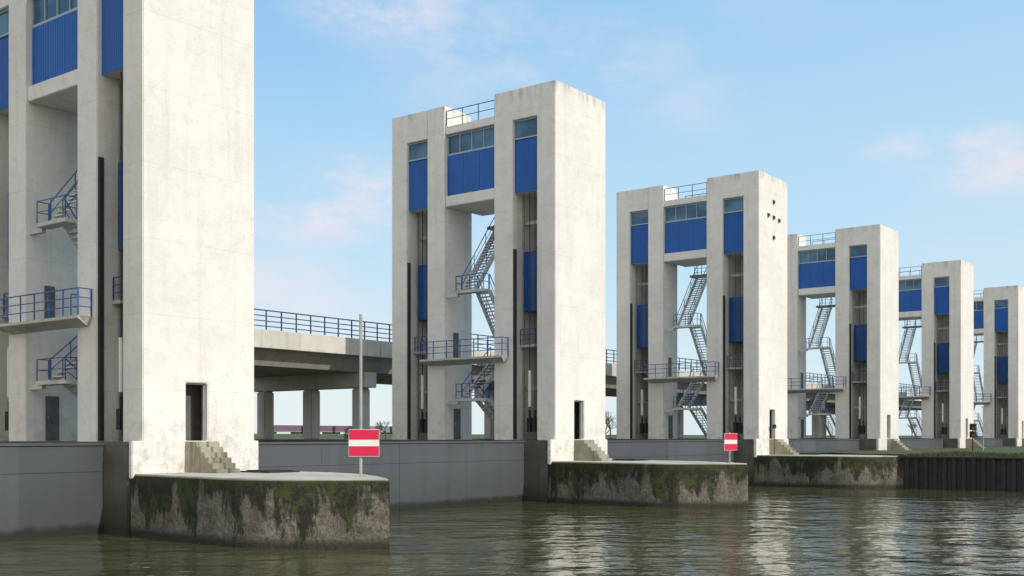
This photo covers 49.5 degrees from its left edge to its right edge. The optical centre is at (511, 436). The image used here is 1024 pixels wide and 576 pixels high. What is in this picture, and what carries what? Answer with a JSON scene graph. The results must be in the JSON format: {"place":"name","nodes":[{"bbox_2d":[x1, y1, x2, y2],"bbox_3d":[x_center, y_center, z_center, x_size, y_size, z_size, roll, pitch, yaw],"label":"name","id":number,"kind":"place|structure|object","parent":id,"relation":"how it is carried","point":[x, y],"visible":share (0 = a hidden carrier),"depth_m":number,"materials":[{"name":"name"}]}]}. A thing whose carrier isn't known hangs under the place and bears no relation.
{"place":"outdoors","nodes":[
{"label":"outdoors","id":0,"kind":"place"},
{"bbox_2d":[0,485,1023,575],"bbox_3d":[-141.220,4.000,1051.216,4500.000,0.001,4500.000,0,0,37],"label":"water","id":1,"kind":"structure","parent":0,"point":[789,531],"depth_m":40.89,"materials":[{"name":"grey liquid"}]},
{"bbox_2d":[0,441,389,548],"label":"bridge pier","id":2,"kind":"structure","parent":1,"relation":"in","point":[212,494],"depth_m":40.48,"materials":[{"name":"concrete"}]},
{"bbox_2d":[0,443,104,540],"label":"lift gate","id":3,"kind":"structure","parent":2,"relation":"attached to","point":[47,490],"depth_m":44.19,"materials":[{"name":"grey paint"}]},
{"bbox_2d":[0,0,257,478],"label":"gate tower","id":4,"kind":"structure","parent":2,"relation":"on","point":[126,220],"depth_m":47.95,"materials":[{"name":"white concrete"}]},
{"bbox_2d":[0,8,8,38],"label":"small window","id":5,"kind":"structure","parent":4,"relation":"in","point":[4,15],"depth_m":52.26,"materials":[{"name":"blue glass"}]},
{"bbox_2d":[44,286,54,318],"bbox_3d":[-21.452,-6.150,51.593,0.087,1.680,0.500,0,0,37],"label":"access door","id":6,"kind":"structure","parent":4,"relation":"in","point":[46,288],"depth_m":51.56,"materials":[{"name":"metal"}]},
{"bbox_2d":[45,396,58,439],"bbox_3d":[-21.377,-0.865,51.693,0.087,2.050,0.650,0,0,37],"label":"access door","id":7,"kind":"structure","parent":4,"relation":"in","point":[51,402],"depth_m":51.66,"materials":[{"name":"metal"}]},
{"bbox_2d":[32,0,77,27],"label":"machine room window","id":8,"kind":"structure","parent":4,"relation":"in","point":[43,11],"depth_m":50.15,"materials":[{"name":"blue glass"}]},
{"bbox_2d":[186,383,201,439],"bbox_3d":[-13.840,-1.315,48.614,0.090,2.950,3.500,0,0,37],"label":"inner door","id":9,"kind":"structure","parent":4,"relation":"in","point":[193,393],"depth_m":48.48,"materials":[{"name":"grey metal"}]},
{"bbox_2d":[349,314,378,476],"bbox_3d":[-5.551,-1.550,41.765,1.140,6.100,0.320,0,0,-3],"label":"waterway sign","id":10,"kind":"object","parent":2,"relation":"on","point":[363,442],"visible":1,"depth_m":41.63,"materials":[{"name":"metal"}]},
{"bbox_2d":[258,441,524,510],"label":"lift gate","id":11,"kind":"structure","parent":2,"relation":"attached to","point":[426,474],"depth_m":62.06,"materials":[{"name":"grey paint"}]},
{"bbox_2d":[254,308,921,438],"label":"road bridge","id":12,"kind":"structure","parent":2,"relation":"on","point":[310,365],"depth_m":83.11,"materials":[{"name":"concrete"}]},
{"bbox_2d":[254,439,747,507],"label":"bridge pier","id":13,"kind":"structure","parent":1,"relation":"in","point":[592,473],"depth_m":64.73,"materials":[{"name":"grey concrete"}]},
{"bbox_2d":[392,80,606,464],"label":"gate tower","id":14,"kind":"structure","parent":13,"relation":"on","point":[525,166],"depth_m":71.85,"materials":[{"name":"concrete"}]},
{"bbox_2d":[408,140,427,161],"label":"small window","id":15,"kind":"structure","parent":14,"relation":"in","point":[418,150],"depth_m":75.61,"materials":[{"name":"blue glass"}]},
{"bbox_2d":[453,333,458,357],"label":"access door","id":16,"kind":"structure","parent":14,"relation":"in","point":[455,335],"depth_m":74.79,"materials":[{"name":"metal"}]},
{"bbox_2d":[454,409,460,438],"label":"access door","id":17,"kind":"structure","parent":14,"relation":"in","point":[457,412],"depth_m":74.86,"materials":[{"name":"metal"}]},
{"bbox_2d":[448,126,493,155],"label":"machine room window","id":18,"kind":"structure","parent":14,"relation":"in","point":[482,138],"depth_m":72.88,"materials":[{"name":"blue glass"}]},
{"bbox_2d":[514,116,536,140],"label":"small window","id":19,"kind":"structure","parent":14,"relation":"in","point":[524,128],"depth_m":70.10,"materials":[{"name":"blue glass"}]},
{"bbox_2d":[574,402,578,438],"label":"inner door","id":20,"kind":"structure","parent":14,"relation":"in","point":[576,404],"depth_m":72.17,"materials":[{"name":"black metal"}]},
{"bbox_2d":[724,432,736,462],"bbox_3d":[12.465,0.625,63.827,1.100,1.750,0.320,0,0,-39],"label":"waterway sign","id":21,"kind":"object","parent":13,"relation":"on","point":[730,441],"visible":1,"depth_m":63.70,"materials":[{"name":"metal"}]},
{"bbox_2d":[472,439,902,488],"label":"bridge pier","id":22,"kind":"structure","parent":1,"relation":"in","point":[786,465],"depth_m":88.03,"materials":[{"name":"grey concrete"}]},
{"bbox_2d":[607,440,733,461],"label":"lift gate","id":23,"kind":"structure","parent":22,"relation":"attached to","point":[693,450],"depth_m":83.93,"materials":[{"name":"grey paint"}]},
{"bbox_2d":[617,170,788,456],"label":"gate tower","id":24,"kind":"structure","parent":22,"relation":"on","point":[730,231],"depth_m":95.37,"materials":[{"name":"concrete"}]},
{"bbox_2d":[631,210,647,225],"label":"small window","id":25,"kind":"structure","parent":24,"relation":"in","point":[640,217],"depth_m":98.81,"materials":[{"name":"blue glass"}]},
{"bbox_2d":[668,357,671,376],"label":"access door","id":26,"kind":"structure","parent":24,"relation":"in","point":[669,359],"depth_m":97.85,"materials":[{"name":"metal"}]},
{"bbox_2d":[669,415,672,438],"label":"access door","id":27,"kind":"structure","parent":24,"relation":"in","point":[670,416],"depth_m":98.07,"materials":[{"name":"metal"}]},
{"bbox_2d":[665,201,706,222],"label":"machine room window","id":28,"kind":"structure","parent":24,"relation":"in","point":[694,210],"depth_m":96.03,"materials":[{"name":"blue glass"}]},
{"bbox_2d":[723,197,742,213],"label":"small window","id":29,"kind":"structure","parent":24,"relation":"in","point":[731,205],"depth_m":93.26,"materials":[{"name":"blue glass"}]},
{"bbox_2d":[773,424,775,454],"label":"signal light","id":30,"kind":"object","parent":22,"relation":"on","point":[774,426],"visible":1,"depth_m":92.97,"materials":[{"name":"black metal"}]},
{"bbox_2d":[789,439,859,454],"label":"lift gate","id":31,"kind":"structure","parent":22,"relation":"attached to","point":[815,445],"depth_m":108.27,"materials":[{"name":"grey metal"}]},
{"bbox_2d":[605,438,910,455],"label":"bridge pier","id":32,"kind":"structure","parent":1,"relation":"in","point":[870,444],"depth_m":115.68,"materials":[{"name":"concrete"}]},
{"bbox_2d":[787,224,898,449],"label":"gate tower","id":33,"kind":"structure","parent":32,"relation":"on","point":[854,271],"depth_m":117.55,"materials":[{"name":"concrete"}]},
{"bbox_2d":[801,419,803,437],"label":"access door","id":34,"kind":"structure","parent":33,"relation":"in","point":[802,421],"depth_m":121.22,"materials":[{"name":"metal"}]},
{"bbox_2d":[799,248,834,263],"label":"machine room window","id":35,"kind":"structure","parent":33,"relation":"in","point":[819,255],"depth_m":119.22,"materials":[{"name":"blue glass"}]},
{"bbox_2d":[850,245,866,257],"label":"small window","id":36,"kind":"structure","parent":33,"relation":"in","point":[860,250],"depth_m":116.43,"materials":[{"name":"blue glass"}]},
{"bbox_2d":[897,439,943,455],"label":"lift gate","id":37,"kind":"structure","parent":32,"relation":"attached to","point":[921,443],"depth_m":131.97,"materials":[{"name":"grey paint"}]},
{"bbox_2d":[806,438,985,447],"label":"bridge pier","id":38,"kind":"structure","parent":1,"relation":"in","point":[950,442],"depth_m":138.91,"materials":[{"name":"concrete"}]},
{"bbox_2d":[899,260,973,447],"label":"gate tower","id":39,"kind":"structure","parent":38,"relation":"on","point":[937,298],"depth_m":140.32,"materials":[{"name":"concrete"}]},
{"bbox_2d":[899,279,921,290],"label":"machine room window","id":40,"kind":"structure","parent":39,"relation":"in","point":[913,284],"depth_m":142.10,"materials":[{"name":"blue glass"}]},
{"bbox_2d":[934,277,948,287],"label":"small window","id":41,"kind":"structure","parent":39,"relation":"in","point":[941,281],"depth_m":139.65,"materials":[{"name":"blue glass"}]},
{"bbox_2d":[974,439,1002,446],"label":"lift gate","id":42,"kind":"structure","parent":38,"relation":"attached to","point":[993,442],"depth_m":157.04,"materials":[{"name":"grey metal"}]},
{"bbox_2d":[897,456,1023,491],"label":"sheet pile wall","id":43,"kind":"structure","parent":1,"relation":"in","point":[970,473],"depth_m":83.04,"materials":[{"name":"metal"}]},
{"bbox_2d":[974,438,1023,445],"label":"bridge pier","id":44,"kind":"structure","parent":1,"relation":"in","point":[1009,441],"depth_m":161.70,"materials":[{"name":"concrete"}]},
{"bbox_2d":[974,285,1023,445],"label":"gate tower","id":45,"kind":"structure","parent":44,"relation":"on","point":[999,319],"depth_m":163.26,"materials":[{"name":"concrete"}]},
{"bbox_2d":[974,301,983,310],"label":"machine room window","id":46,"kind":"structure","parent":45,"relation":"in","point":[978,305],"depth_m":164.83,"materials":[{"name":"blue glass"}]},
{"bbox_2d":[995,300,1007,308],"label":"small window","id":47,"kind":"structure","parent":45,"relation":"in","point":[998,303],"depth_m":162.79,"materials":[{"name":"blue glass"}]},
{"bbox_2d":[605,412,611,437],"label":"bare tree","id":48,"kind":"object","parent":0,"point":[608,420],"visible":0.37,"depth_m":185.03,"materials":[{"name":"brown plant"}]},
{"bbox_2d":[254,434,982,438],"bbox_3d":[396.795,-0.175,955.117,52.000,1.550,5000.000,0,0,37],"label":"dike","id":49,"kind":"structure","parent":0,"point":[300,436],"depth_m":347.24,"materials":[{"name":"green plant"}]},
{"bbox_2d":[274,425,300,433],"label":"container wagon","id":50,"kind":"object","parent":49,"relation":"on","point":[293,429],"visible":0.81,"depth_m":340.17,"materials":[{"name":"grey paint"}]},
{"bbox_2d":[300,425,332,433],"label":"container wagon","id":51,"kind":"object","parent":49,"relation":"on","point":[325,429],"visible":0.47,"depth_m":352.68,"materials":[{"name":"grey paint"}]},
{"bbox_2d":[332,426,351,433],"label":"container wagon","id":52,"kind":"object","parent":49,"relation":"on","point":[337,429],"visible":0.45,"depth_m":357.23,"materials":[{"name":"grey paint"}]},
{"bbox_2d":[370,426,389,433],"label":"container wagon","id":53,"kind":"object","parent":49,"relation":"on","point":[387,430],"visible":0.34,"depth_m":374.47,"materials":[{"name":"grey paint"}]},
{"bbox_2d":[254,0,1023,435],"label":"sky","id":54,"kind":"structure","parent":0,"point":[906,117],"materials":[{"name":"blue"}]},
{"bbox_2d":[337,437,982,438],"bbox_3d":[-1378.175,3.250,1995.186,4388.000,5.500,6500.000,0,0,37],"label":"field","id":55,"kind":"structure","parent":0,"point":[484,438],"depth_m":326.93,"materials":[{"name":"green plant"}]},
{"bbox_2d":[343,426,351,438],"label":"round bush","id":56,"kind":"object","parent":55,"relation":"on","point":[346,436],"visible":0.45,"depth_m":239.72,"materials":[{"name":"green plant"}]},
{"bbox_2d":[375,421,389,438],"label":"bare tree","id":57,"kind":"object","parent":55,"relation":"on","point":[380,425],"visible":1,"depth_m":230.16,"materials":[{"name":"brown plant"}]},
{"bbox_2d":[605,411,615,437],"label":"bare tree","id":58,"kind":"object","parent":55,"relation":"on","point":[611,419],"visible":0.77,"depth_m":259.87,"materials":[{"name":"brown plant"}]},
{"bbox_2d":[796,446,1023,454],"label":"grass ground","id":59,"kind":"structure","parent":0,"point":[1008,449],"depth_m":111.56,"materials":[{"name":"green plant"}]},
{"bbox_2d":[969,424,976,449],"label":"signal light","id":60,"kind":"object","parent":59,"relation":"on","point":[972,433],"visible":0.98,"depth_m":109.81,"materials":[{"name":"black metal"}]},
{"bbox_2d":[981,406,983,450],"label":"lamp post","id":61,"kind":"object","parent":59,"relation":"on","point":[983,427],"visible":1,"depth_m":111.95,"materials":[{"name":"metal"}]},
{"bbox_2d":[919,452,1019,456],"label":"grass bank","id":62,"kind":"structure","parent":0,"point":[963,456],"depth_m":84.01,"materials":[{"name":"green plant"}]},
{"bbox_2d":[903,449,1023,456],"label":"grass tufts","id":63,"kind":"object","parent":62,"relation":"on","point":[965,453],"visible":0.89,"depth_m":84.36,"materials":[{"name":"green plant"}]}
]}

